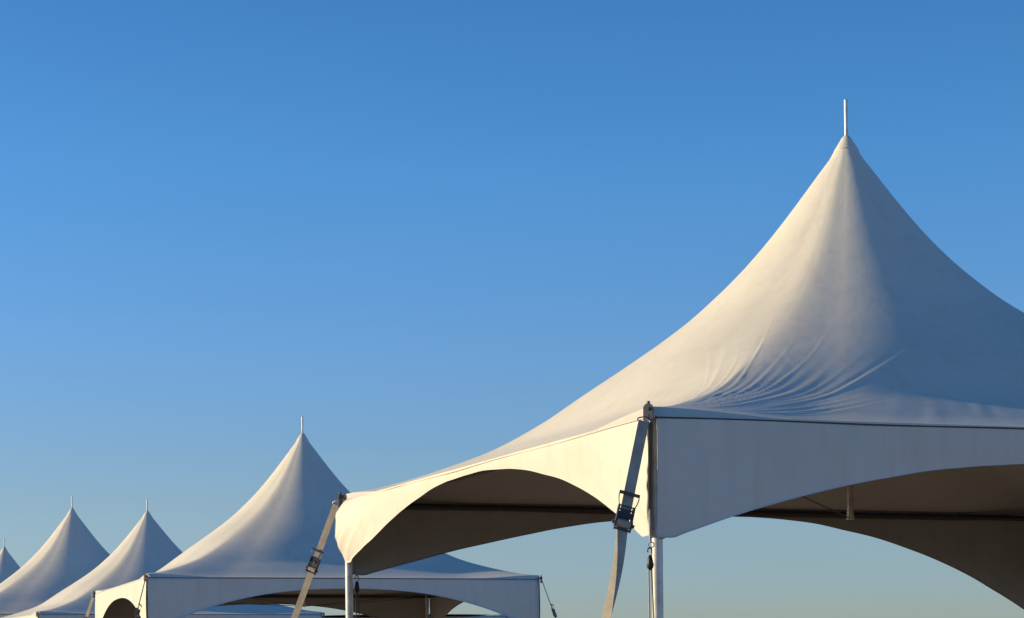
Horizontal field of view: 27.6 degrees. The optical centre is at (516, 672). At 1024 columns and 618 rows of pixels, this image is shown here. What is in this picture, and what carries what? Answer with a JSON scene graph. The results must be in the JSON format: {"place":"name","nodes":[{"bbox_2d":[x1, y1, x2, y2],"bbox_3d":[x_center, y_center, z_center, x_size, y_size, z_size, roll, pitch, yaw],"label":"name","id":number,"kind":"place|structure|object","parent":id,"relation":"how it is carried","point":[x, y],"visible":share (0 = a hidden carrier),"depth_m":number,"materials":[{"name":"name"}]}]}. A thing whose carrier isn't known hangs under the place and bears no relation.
{"place":"outdoors","nodes":[
{"label":"outdoors","id":0,"kind":"place"},
{"bbox_2d":[0,0,1023,617],"label":"sky","id":1,"kind":"structure","parent":0,"point":[419,233],"materials":[{"name":"blue"}]},
{"bbox_3d":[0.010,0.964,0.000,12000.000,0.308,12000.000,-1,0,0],"label":"ground","id":2,"kind":"structure","parent":0,"visible":0},
{"bbox_2d":[0,538,19,582],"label":"marquee tent","id":3,"kind":"object","parent":2,"relation":"on","point":[9,566],"visible":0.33,"depth_m":63.63,"materials":[{"name":"fabric"}]},
{"bbox_2d":[0,496,109,616],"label":"marquee tent","id":4,"kind":"object","parent":2,"relation":"on","point":[72,550],"visible":0.5,"depth_m":51.66,"materials":[{"name":"fabric"}]},
{"bbox_2d":[0,499,324,617],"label":"marquee tent","id":5,"kind":"object","parent":2,"relation":"on","point":[147,545],"visible":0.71,"depth_m":45.34,"materials":[{"name":"fabric"}]},
{"bbox_2d":[93,416,541,617],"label":"marquee tent","id":6,"kind":"object","parent":2,"relation":"on","point":[259,545],"visible":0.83,"depth_m":32.52,"materials":[{"name":"white fabric"}]},
{"bbox_2d":[83,595,94,617],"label":"ratchet strap","id":7,"kind":"object","parent":6,"relation":"attached to","point":[89,606],"visible":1,"depth_m":36.80,"materials":[{"name":"fabric"}]},
{"bbox_2d":[134,579,145,617],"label":"ratchet strap","id":8,"kind":"object","parent":6,"relation":"attached to","point":[136,613],"visible":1,"depth_m":30.45,"materials":[{"name":"fabric"}]},
{"bbox_2d":[541,579,556,617],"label":"ratchet strap","id":9,"kind":"object","parent":6,"relation":"attached to","point":[554,613],"visible":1,"depth_m":32.45,"materials":[{"name":"fabric"}]},
{"bbox_2d":[323,614,508,617],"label":"marquee tent","id":10,"kind":"object","parent":2,"relation":"on","point":[446,616],"visible":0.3,"depth_m":58.72,"materials":[{"name":"white fabric"}]},
{"bbox_2d":[335,99,1023,617],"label":"marquee tent","id":11,"kind":"object","parent":2,"relation":"on","point":[843,349],"visible":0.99,"depth_m":14.33,"materials":[{"name":"white fabric"}]},
{"bbox_2d":[291,500,337,617],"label":"ratchet strap","id":12,"kind":"object","parent":11,"relation":"attached to","point":[312,566],"visible":1,"depth_m":17.59,"materials":[{"name":"fabric"}]},
{"bbox_2d":[354,575,359,617],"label":"tension cord","id":13,"kind":"object","parent":11,"relation":"attached to","point":[356,588],"visible":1,"depth_m":17.50,"materials":[{"name":"fabric"}]},
{"bbox_2d":[601,416,649,617],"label":"ratchet strap","id":14,"kind":"object","parent":11,"relation":"attached to","point":[625,515],"visible":1,"depth_m":11.57,"materials":[{"name":"fabric"}]},
{"bbox_2d":[647,414,653,617],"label":"tension cord","id":15,"kind":"object","parent":11,"relation":"hanging from","point":[650,564],"visible":1,"depth_m":11.87,"materials":[{"name":"fabric"}]}
]}

